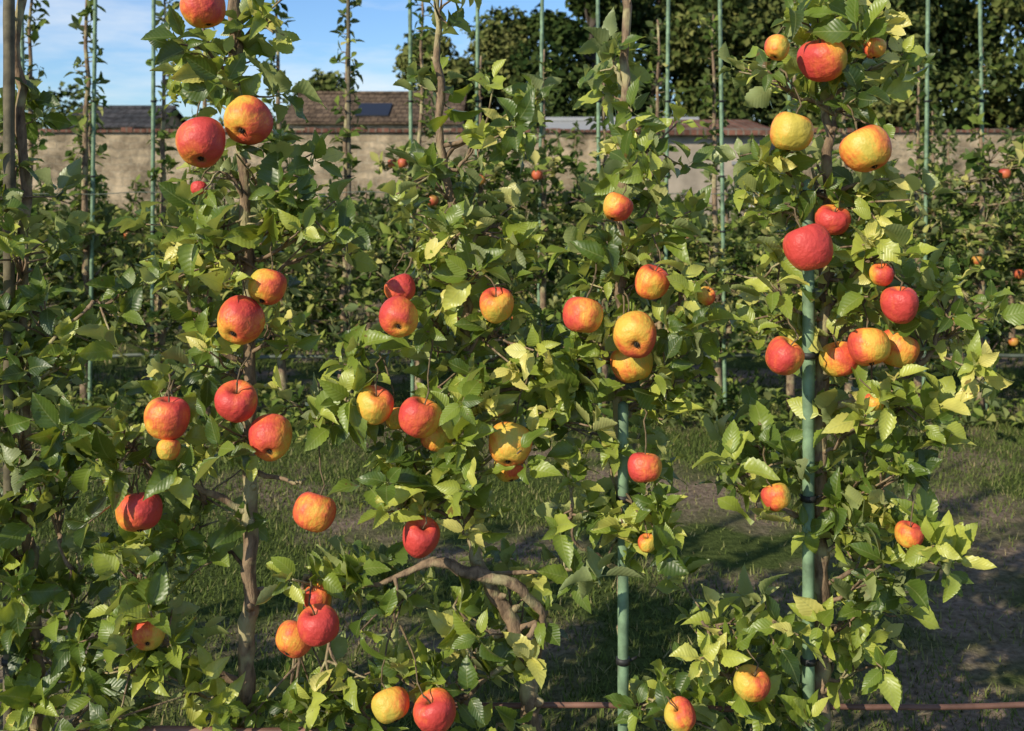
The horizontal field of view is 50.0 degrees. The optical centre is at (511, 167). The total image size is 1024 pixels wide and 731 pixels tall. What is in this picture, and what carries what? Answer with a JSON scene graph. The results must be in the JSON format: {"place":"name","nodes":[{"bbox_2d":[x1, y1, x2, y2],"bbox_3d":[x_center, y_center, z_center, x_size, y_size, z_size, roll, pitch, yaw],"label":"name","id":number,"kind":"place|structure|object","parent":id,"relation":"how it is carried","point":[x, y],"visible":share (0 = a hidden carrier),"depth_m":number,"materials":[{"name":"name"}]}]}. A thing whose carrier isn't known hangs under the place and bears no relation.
{"place":"outdoors","nodes":[
{"label":"outdoors","id":0,"kind":"place"},
{"bbox_2d":[286,121,464,129],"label":"walls","id":1,"kind":"structure","parent":0,"point":[377,126],"depth_m":36.00,"materials":[{"name":"stone"}]},
{"bbox_2d":[281,91,467,123],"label":"roof","id":2,"kind":"structure","parent":1,"relation":"on","point":[314,112],"depth_m":37.34,"materials":[{"name":"tile"}]},
{"bbox_2d":[0,259,1023,730],"bbox_3d":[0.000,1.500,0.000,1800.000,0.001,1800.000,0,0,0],"label":"ground","id":3,"kind":"structure","parent":0,"point":[1004,675],"depth_m":4.06,"materials":[{"name":"green plant"}]},
{"bbox_2d":[1,0,24,730],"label":"garden stake","id":4,"kind":"object","parent":3,"relation":"on","point":[8,110],"visible":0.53,"depth_m":2.22,"materials":[{"name":"brown wood"}]},
{"bbox_2d":[76,725,319,730],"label":"irrigation pipe","id":5,"kind":"object","parent":4,"relation":"attached to","point":[169,728],"visible":0.57,"depth_m":2.21,"materials":[{"name":"brown plastic"}]},
{"bbox_2d":[0,0,77,415],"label":"apple tree","id":6,"kind":"object","parent":3,"relation":"on","point":[62,265],"visible":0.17,"depth_m":6.62,"materials":[{"name":"green plant"}]},
{"bbox_2d":[1,0,150,406],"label":"apple tree","id":7,"kind":"object","parent":3,"relation":"on","point":[87,225],"visible":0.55,"depth_m":6.60,"materials":[{"name":"green plant"}]},
{"bbox_2d":[0,0,160,730],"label":"apple tree","id":8,"kind":"object","parent":3,"relation":"on","point":[34,585],"visible":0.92,"depth_m":2.21,"materials":[{"name":"green plant"}]},
{"bbox_2d":[88,0,97,405],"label":"garden stake","id":9,"kind":"object","parent":3,"relation":"on","point":[93,175],"visible":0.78,"depth_m":6.56,"materials":[{"name":"green metal"}]},
{"bbox_2d":[66,105,186,129],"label":"outbuilding","id":10,"kind":"structure","parent":3,"relation":"on","point":[116,117],"depth_m":41.44,"materials":[{"name":"tile"}]},
{"bbox_2d":[100,0,202,364],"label":"apple tree","id":11,"kind":"object","parent":3,"relation":"on","point":[122,260],"visible":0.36,"depth_m":6.58,"materials":[{"name":"green plant"}]},
{"bbox_2d":[112,353,1023,358],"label":"trellis wire","id":12,"kind":"object","parent":11,"relation":"attached to","point":[709,357],"visible":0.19,"depth_m":6.54,"materials":[{"name":"grey metal"}]},
{"bbox_2d":[150,0,158,397],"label":"garden stake","id":13,"kind":"object","parent":3,"relation":"on","point":[153,101],"visible":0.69,"depth_m":6.56,"materials":[{"name":"green metal"}]},
{"bbox_2d":[50,0,381,730],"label":"apple tree","id":14,"kind":"object","parent":3,"relation":"on","point":[190,234],"visible":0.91,"depth_m":2.20,"materials":[{"name":"green plant"}]},
{"bbox_2d":[115,482,162,531],"bbox_3d":[-0.729,0.662,2.143,0.088,0.094,0.085,-16,-18,30],"label":"apple","id":15,"kind":"object","parent":14,"relation":"hanging from","point":[134,512],"visible":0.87,"depth_m":2.11,"materials":[{"name":"red plant"}]},
{"bbox_2d":[132,621,164,650],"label":"apple","id":16,"kind":"object","parent":14,"relation":"attached to","point":[146,635],"visible":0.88,"depth_m":2.08,"materials":[{"name":"orange plant"}]},
{"bbox_2d":[144,390,190,439],"bbox_3d":[-0.666,0.476,2.120,0.086,0.096,0.091,9,-3,-16],"label":"apple","id":17,"kind":"object","parent":14,"relation":"hanging from","point":[167,417],"visible":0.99,"depth_m":2.09,"materials":[{"name":"red plant"}]},
{"bbox_2d":[175,117,225,167],"bbox_3d":[-0.597,-0.054,2.106,0.094,0.103,0.099,-8,-34,-5],"label":"apple","id":18,"kind":"object","parent":14,"relation":"hanging from","point":[200,142],"visible":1,"depth_m":2.07,"materials":[{"name":"red plant"}]},
{"bbox_2d":[180,0,225,27],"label":"apple","id":19,"kind":"object","parent":14,"relation":"attached to","point":[203,13],"visible":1,"depth_m":2.09,"materials":[{"name":"red plant"}]},
{"bbox_2d":[214,380,257,422],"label":"apple","id":20,"kind":"object","parent":14,"relation":"hanging from","point":[234,402],"visible":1,"depth_m":2.09,"materials":[{"name":"red plant"}]},
{"bbox_2d":[217,295,264,344],"bbox_3d":[-0.527,0.294,2.143,0.092,0.092,0.100,27,32,-7],"label":"apple","id":21,"kind":"object","parent":14,"relation":"attached to","point":[240,319],"visible":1,"depth_m":2.11,"materials":[{"name":"red plant"}]},
{"bbox_2d":[224,95,272,144],"bbox_3d":[-0.518,-0.094,2.147,0.094,0.098,0.094,0,0,25],"label":"apple","id":22,"kind":"object","parent":14,"relation":"attached to","point":[248,119],"visible":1,"depth_m":2.12,"materials":[{"name":"orange plant"}]},
{"bbox_2d":[248,262,286,304],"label":"apple","id":23,"kind":"object","parent":14,"relation":"hanging from","point":[267,286],"visible":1,"depth_m":2.12,"materials":[{"name":"orange plant"}]},
{"bbox_2d":[248,414,291,460],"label":"apple","id":24,"kind":"object","parent":14,"relation":"hanging from","point":[270,437],"visible":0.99,"depth_m":2.10,"materials":[{"name":"red plant"}]},
{"bbox_2d":[275,620,311,658],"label":"apple","id":25,"kind":"object","parent":14,"relation":"hanging from","point":[290,643],"visible":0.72,"depth_m":2.17,"materials":[{"name":"orange plant"}]},
{"bbox_2d":[293,485,335,532],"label":"apple","id":26,"kind":"object","parent":14,"relation":"hanging from","point":[314,512],"visible":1,"depth_m":2.08,"materials":[{"name":"orange plant"}]},
{"bbox_2d":[297,603,338,646],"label":"apple","id":27,"kind":"object","parent":14,"relation":"hanging from","point":[318,625],"visible":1,"depth_m":2.08,"materials":[{"name":"red plant"}]},
{"bbox_2d":[145,27,287,415],"bbox_3d":[-1.800,0.185,6.619,0.820,2.633,0.727,0,0,-29],"label":"apple tree","id":28,"kind":"object","parent":3,"relation":"on","point":[228,292],"visible":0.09,"depth_m":6.54,"materials":[{"name":"green plant"}]},
{"bbox_2d":[233,0,357,415],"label":"apple tree","id":29,"kind":"object","parent":3,"relation":"on","point":[285,300],"visible":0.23,"depth_m":6.62,"materials":[{"name":"green plant"}]},
{"bbox_2d":[284,68,354,129],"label":"oak tree","id":30,"kind":"object","parent":3,"relation":"on","point":[329,81],"visible":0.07,"depth_m":55.22,"materials":[{"name":"green plant"}]},
{"bbox_2d":[265,0,400,378],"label":"apple tree","id":31,"kind":"object","parent":3,"relation":"on","point":[336,267],"visible":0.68,"depth_m":6.56,"materials":[{"name":"green plant"}]},
{"bbox_2d":[346,0,353,396],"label":"garden stake","id":32,"kind":"object","parent":3,"relation":"on","point":[349,101],"visible":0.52,"depth_m":6.56,"materials":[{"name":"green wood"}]},
{"bbox_2d":[408,0,416,395],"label":"garden stake","id":33,"kind":"object","parent":3,"relation":"on","point":[410,101],"visible":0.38,"depth_m":6.56,"materials":[{"name":"green metal"}]},
{"bbox_2d":[370,0,477,389],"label":"apple tree","id":34,"kind":"object","parent":3,"relation":"on","point":[396,165],"visible":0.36,"depth_m":6.52,"materials":[{"name":"green plant"}]},
{"bbox_2d":[230,0,618,730],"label":"apple tree","id":35,"kind":"object","parent":3,"relation":"on","point":[448,482],"visible":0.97,"depth_m":2.20,"materials":[{"name":"green plant"}]},
{"bbox_2d":[356,384,393,424],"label":"apple","id":36,"kind":"object","parent":35,"relation":"attached to","point":[375,404],"visible":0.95,"depth_m":2.08,"materials":[{"name":"yellow plant"}]},
{"bbox_2d":[371,682,409,723],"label":"apple","id":37,"kind":"object","parent":35,"relation":"hanging from","point":[389,705],"visible":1,"depth_m":2.10,"materials":[{"name":"yellow plant"}]},
{"bbox_2d":[379,296,417,337],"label":"apple","id":38,"kind":"object","parent":35,"relation":"attached to","point":[398,316],"visible":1,"depth_m":2.10,"materials":[{"name":"red plant"}]},
{"bbox_2d":[384,270,415,299],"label":"apple","id":39,"kind":"object","parent":35,"relation":"hanging from","point":[403,285],"visible":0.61,"depth_m":2.17,"materials":[{"name":"red plant"}]},
{"bbox_2d":[398,391,441,437],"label":"apple","id":40,"kind":"object","parent":35,"relation":"hanging from","point":[418,417],"visible":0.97,"depth_m":2.08,"materials":[{"name":"red plant"}]},
{"bbox_2d":[403,515,439,558],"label":"apple","id":41,"kind":"object","parent":35,"relation":"attached to","point":[421,537],"visible":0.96,"depth_m":2.09,"materials":[{"name":"red plant"}]},
{"bbox_2d":[413,687,455,730],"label":"apple","id":42,"kind":"object","parent":35,"relation":"hanging from","point":[434,709],"visible":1,"depth_m":2.09,"materials":[{"name":"red plant"}]},
{"bbox_2d":[479,287,513,323],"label":"apple","id":43,"kind":"object","parent":35,"relation":"attached to","point":[496,305],"visible":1,"depth_m":2.12,"materials":[{"name":"yellow plant"}]},
{"bbox_2d":[489,417,532,465],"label":"apple","id":44,"kind":"object","parent":35,"relation":"hanging from","point":[504,442],"visible":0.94,"depth_m":2.12,"materials":[{"name":"yellow plant"}]},
{"bbox_2d":[392,29,487,119],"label":"oak tree","id":45,"kind":"object","parent":3,"relation":"on","point":[459,64],"visible":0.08,"depth_m":51.18,"materials":[{"name":"green plant"}]},
{"bbox_2d":[418,53,553,371],"bbox_3d":[-0.217,0.407,6.579,0.755,2.188,0.808,0,0,-27],"label":"apple tree","id":46,"kind":"object","parent":3,"relation":"on","point":[495,172],"visible":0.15,"depth_m":6.50,"materials":[{"name":"green plant"}]},
{"bbox_2d":[460,4,562,128],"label":"oak tree","id":47,"kind":"object","parent":3,"relation":"on","point":[497,40],"visible":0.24,"depth_m":53.75,"materials":[{"name":"green plant"}]},
{"bbox_2d":[0,98,1023,346],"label":"apple tree row","id":48,"kind":"object","parent":3,"relation":"on","point":[744,230],"visible":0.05,"depth_m":9.17,"materials":[{"name":"green plant"}]},
{"bbox_2d":[0,133,1023,258],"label":"masonry","id":49,"kind":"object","parent":3,"relation":"on","point":[126,161],"depth_m":18.00,"materials":[{"name":"stone"}]},
{"bbox_2d":[1,127,1023,132],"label":"coping","id":50,"kind":"object","parent":49,"relation":"on","point":[385,130],"visible":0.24,"depth_m":17.95,"materials":[{"name":"brick"}]},
{"bbox_2d":[25,81,1008,129],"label":"hedge","id":51,"kind":"object","parent":3,"relation":"on","point":[73,104],"depth_m":59.46,"materials":[{"name":"green plant"}]},
{"bbox_2d":[16,367,1023,442],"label":"weeds","id":52,"kind":"object","parent":3,"relation":"on","point":[717,406],"visible":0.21,"depth_m":6.42,"materials":[{"name":"green plant"}]},
{"bbox_2d":[34,121,1023,304],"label":"apple tree row","id":53,"kind":"object","parent":3,"relation":"on","point":[756,229],"visible":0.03,"depth_m":11.99,"materials":[{"name":"green plant"}]},
{"bbox_2d":[34,120,1023,272],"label":"apple tree row","id":54,"kind":"object","parent":3,"relation":"on","point":[678,198],"visible":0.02,"depth_m":14.99,"materials":[{"name":"green plant"}]},
{"bbox_2d":[485,47,594,413],"bbox_3d":[0.165,0.387,6.590,0.769,2.230,0.824,0,0,-15],"label":"apple tree","id":55,"kind":"object","parent":3,"relation":"on","point":[542,170],"visible":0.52,"depth_m":6.51,"materials":[{"name":"green plant"}]},
{"bbox_2d":[537,0,543,414],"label":"garden stake","id":56,"kind":"object","parent":3,"relation":"on","point":[541,103],"visible":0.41,"depth_m":6.56,"materials":[{"name":"green metal"}]},
{"bbox_2d":[509,0,663,116],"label":"oak tree","id":57,"kind":"object","parent":3,"relation":"on","point":[566,38],"visible":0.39,"depth_m":44.54,"materials":[{"name":"green plant"}]},
{"bbox_2d":[596,0,601,416],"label":"garden stake","id":58,"kind":"object","parent":3,"relation":"on","point":[599,100],"visible":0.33,"depth_m":6.56,"materials":[{"name":"green metal"}]},
{"bbox_2d":[546,62,678,417],"bbox_3d":[0.593,0.341,6.597,0.836,2.321,0.643,0,0,18],"label":"apple tree","id":59,"kind":"object","parent":3,"relation":"on","point":[605,305],"visible":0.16,"depth_m":6.57,"materials":[{"name":"green plant"}]},
{"bbox_2d":[545,117,698,129],"bbox_3d":[2.700,0.110,27.490,3.960,2.780,3.180,0,0,0],"label":"greenhouse","id":60,"kind":"object","parent":3,"relation":"on","point":[562,122],"visible":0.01,"depth_m":27.36,"materials":[{"name":"white glass"}]},
{"bbox_2d":[616,401,636,730],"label":"garden stake","id":61,"kind":"object","parent":3,"relation":"on","point":[623,659],"visible":0.8,"depth_m":2.22,"materials":[{"name":"green metal"}]},
{"bbox_2d":[556,0,715,116],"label":"oak tree","id":62,"kind":"object","parent":3,"relation":"on","point":[658,7],"visible":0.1,"depth_m":52.95,"materials":[{"name":"green plant"}]},
{"bbox_2d":[530,0,743,702],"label":"apple tree","id":63,"kind":"object","parent":3,"relation":"on","point":[619,257],"visible":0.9,"depth_m":2.19,"materials":[{"name":"green plant"}]},
{"bbox_2d":[563,290,602,333],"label":"apple","id":64,"kind":"object","parent":63,"relation":"hanging from","point":[581,315],"visible":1,"depth_m":2.07,"materials":[{"name":"orange plant"}]},
{"bbox_2d":[603,189,632,220],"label":"apple","id":65,"kind":"object","parent":63,"relation":"attached to","point":[617,207],"visible":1,"depth_m":2.09,"materials":[{"name":"orange plant"}]},
{"bbox_2d":[610,350,652,382],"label":"apple","id":66,"kind":"object","parent":63,"relation":"attached to","point":[625,369],"visible":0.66,"depth_m":2.16,"materials":[{"name":"yellow plant"}]},
{"bbox_2d":[612,311,656,357],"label":"apple","id":67,"kind":"object","parent":63,"relation":"attached to","point":[634,333],"visible":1,"depth_m":2.08,"materials":[{"name":"yellow plant"}]},
{"bbox_2d":[628,445,661,483],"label":"apple","id":68,"kind":"object","parent":63,"relation":"hanging from","point":[645,468],"visible":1,"depth_m":2.08,"materials":[{"name":"red plant"}]},
{"bbox_2d":[635,264,669,299],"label":"apple","id":69,"kind":"object","parent":63,"relation":"hanging from","point":[652,282],"visible":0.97,"depth_m":2.12,"materials":[{"name":"orange plant"}]},
{"bbox_2d":[664,696,695,730],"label":"apple","id":70,"kind":"object","parent":63,"relation":"attached to","point":[679,713],"visible":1,"depth_m":2.10,"materials":[{"name":"orange plant"}]},
{"bbox_2d":[611,15,712,415],"bbox_3d":[0.842,0.290,6.613,0.669,2.423,0.755,0,0,34],"label":"apple tree","id":71,"kind":"object","parent":3,"relation":"on","point":[659,103],"visible":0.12,"depth_m":6.63,"materials":[{"name":"green plant"}]},
{"bbox_2d":[662,0,671,418],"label":"garden stake","id":72,"kind":"object","parent":3,"relation":"on","point":[667,100],"visible":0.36,"depth_m":6.56,"materials":[{"name":"green metal"}]},
{"bbox_2d":[638,120,769,223],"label":"wall","id":73,"kind":"structure","parent":3,"relation":"on","point":[742,131],"depth_m":16.10,"materials":[{"name":"stone"}]},
{"bbox_2d":[718,0,728,415],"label":"garden stake","id":74,"kind":"object","parent":3,"relation":"on","point":[722,232],"visible":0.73,"depth_m":6.56,"materials":[{"name":"green metal"}]},
{"bbox_2d":[663,12,788,415],"bbox_3d":[1.274,0.274,6.653,0.765,2.455,0.678,0,0,-13],"label":"apple tree","id":75,"kind":"object","parent":3,"relation":"on","point":[741,265],"visible":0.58,"depth_m":6.62,"materials":[{"name":"green plant"}]},
{"bbox_2d":[639,0,848,127],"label":"oak tree","id":76,"kind":"object","parent":3,"relation":"on","point":[746,25],"visible":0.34,"depth_m":44.40,"materials":[{"name":"green plant"}]},
{"bbox_2d":[711,0,844,419],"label":"apple tree","id":77,"kind":"object","parent":3,"relation":"on","point":[790,379],"visible":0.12,"depth_m":6.52,"materials":[{"name":"green plant"}]},
{"bbox_2d":[800,179,823,730],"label":"garden stake","id":78,"kind":"object","parent":3,"relation":"on","point":[808,500],"visible":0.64,"depth_m":2.22,"materials":[{"name":"green metal"}]},
{"bbox_2d":[602,0,1023,730],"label":"apple tree","id":79,"kind":"object","parent":3,"relation":"on","point":[864,480],"visible":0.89,"depth_m":2.19,"materials":[{"name":"green plant"}]},
{"bbox_2d":[361,701,1023,711],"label":"irrigation pipe","id":80,"kind":"object","parent":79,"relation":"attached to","point":[974,706],"visible":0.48,"depth_m":2.27,"materials":[{"name":"brown plastic"}]},
{"bbox_2d":[733,664,770,701],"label":"apple","id":81,"kind":"object","parent":79,"relation":"attached to","point":[751,683],"visible":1,"depth_m":2.10,"materials":[{"name":"orange plant"}]},
{"bbox_2d":[761,481,790,511],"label":"apple","id":82,"kind":"object","parent":79,"relation":"attached to","point":[775,497],"visible":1,"depth_m":2.10,"materials":[{"name":"orange plant"}]},
{"bbox_2d":[764,34,789,60],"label":"apple","id":83,"kind":"object","parent":79,"relation":"attached to","point":[776,47],"visible":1,"depth_m":2.08,"materials":[{"name":"yellow plant"}]},
{"bbox_2d":[765,336,804,374],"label":"apple","id":84,"kind":"object","parent":79,"relation":"attached to","point":[784,355],"visible":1,"depth_m":2.08,"materials":[{"name":"red plant"}]},
{"bbox_2d":[770,104,813,151],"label":"apple","id":85,"kind":"object","parent":79,"relation":"attached to","point":[789,131],"visible":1,"depth_m":2.10,"materials":[{"name":"yellow plant"}]},
{"bbox_2d":[783,219,832,270],"bbox_3d":[0.569,0.146,2.116,0.094,0.103,0.089,-17,-9,1],"label":"apple","id":86,"kind":"object","parent":79,"relation":"attached to","point":[808,247],"visible":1,"depth_m":2.08,"materials":[{"name":"red plant"}]},
{"bbox_2d":[797,38,847,81],"bbox_3d":[0.607,-0.221,2.146,0.094,0.102,0.097,-17,17,-5],"label":"apple","id":87,"kind":"object","parent":79,"relation":"attached to","point":[820,60],"visible":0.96,"depth_m":2.11,"materials":[{"name":"red plant"}]},
{"bbox_2d":[815,202,850,234],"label":"apple","id":88,"kind":"object","parent":79,"relation":"attached to","point":[833,219],"visible":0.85,"depth_m":2.17,"materials":[{"name":"red plant"}]},
{"bbox_2d":[819,337,857,376],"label":"apple","id":89,"kind":"object","parent":79,"relation":"attached to","point":[836,359],"visible":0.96,"depth_m":2.17,"materials":[{"name":"orange plant"}]},
{"bbox_2d":[839,121,891,171],"bbox_3d":[0.680,-0.043,2.122,0.094,0.100,0.095,-8,-23,-38],"label":"apple","id":90,"kind":"object","parent":79,"relation":"attached to","point":[867,148],"visible":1,"depth_m":2.09,"materials":[{"name":"yellow plant"}]},
{"bbox_2d":[847,320,890,365],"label":"apple","id":91,"kind":"object","parent":79,"relation":"attached to","point":[867,346],"visible":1,"depth_m":2.12,"materials":[{"name":"orange plant"}]},
{"bbox_2d":[869,262,893,285],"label":"apple","id":92,"kind":"object","parent":79,"relation":"attached to","point":[881,274],"visible":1,"depth_m":2.13,"materials":[{"name":"red plant"}]},
{"bbox_2d":[880,282,918,323],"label":"apple","id":93,"kind":"object","parent":79,"relation":"attached to","point":[899,304],"visible":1,"depth_m":2.09,"materials":[{"name":"red plant"}]},
{"bbox_2d":[883,329,919,367],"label":"apple","id":94,"kind":"object","parent":79,"relation":"attached to","point":[904,351],"visible":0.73,"depth_m":2.16,"materials":[{"name":"orange plant"}]},
{"bbox_2d":[894,517,923,547],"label":"apple","id":95,"kind":"object","parent":79,"relation":"attached to","point":[908,534],"visible":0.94,"depth_m":2.11,"materials":[{"name":"orange plant"}]},
{"bbox_2d":[796,33,933,397],"bbox_3d":[2.049,0.246,6.612,0.782,2.512,0.694,0,0,-11],"label":"apple tree","id":96,"kind":"object","parent":3,"relation":"on","point":[843,124],"visible":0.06,"depth_m":6.59,"materials":[{"name":"green plant"}]},
{"bbox_2d":[796,0,992,129],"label":"oak tree","id":97,"kind":"object","parent":3,"relation":"on","point":[895,112],"visible":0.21,"depth_m":43.34,"materials":[{"name":"green plant"}]},
{"bbox_2d":[852,43,993,400],"bbox_3d":[2.487,0.374,6.670,0.813,2.254,0.624,0,0,-15],"label":"apple tree","id":98,"kind":"object","parent":3,"relation":"on","point":[931,235],"visible":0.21,"depth_m":6.62,"materials":[{"name":"green plant"}]},
{"bbox_2d":[922,0,931,384],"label":"garden stake","id":99,"kind":"object","parent":3,"relation":"on","point":[926,101],"visible":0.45,"depth_m":6.56,"materials":[{"name":"green metal"}]},
{"bbox_2d":[908,44,1023,419],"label":"apple tree","id":100,"kind":"object","parent":3,"relation":"on","point":[970,257],"visible":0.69,"depth_m":6.54,"materials":[{"name":"green plant"}]},
{"bbox_2d":[918,0,1023,129],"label":"oak tree","id":101,"kind":"object","parent":3,"relation":"on","point":[959,25],"visible":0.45,"depth_m":45.66,"materials":[{"name":"green plant"}]},
{"bbox_2d":[978,0,989,418],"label":"garden stake","id":102,"kind":"object","parent":3,"relation":"on","point":[980,38],"visible":0.54,"depth_m":6.56,"materials":[{"name":"green metal"}]},
{"bbox_2d":[972,35,1023,348],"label":"apple tree","id":103,"kind":"object","parent":3,"relation":"on","point":[1017,268],"visible":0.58,"depth_m":6.66,"materials":[{"name":"green plant"}]},
{"bbox_2d":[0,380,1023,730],"bbox_3d":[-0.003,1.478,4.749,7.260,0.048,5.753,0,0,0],"label":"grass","id":104,"kind":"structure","parent":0,"point":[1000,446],"depth_m":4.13,"materials":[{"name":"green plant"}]},
{"bbox_2d":[0,0,1023,129],"label":"sky","id":105,"kind":"structure","parent":0,"point":[383,24],"materials":[{"name":"blue"}]},
{"bbox_2d":[1,265,1023,384],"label":"grass","id":106,"kind":"structure","parent":0,"point":[261,367],"depth_m":8.30,"materials":[{"name":"green plant"}]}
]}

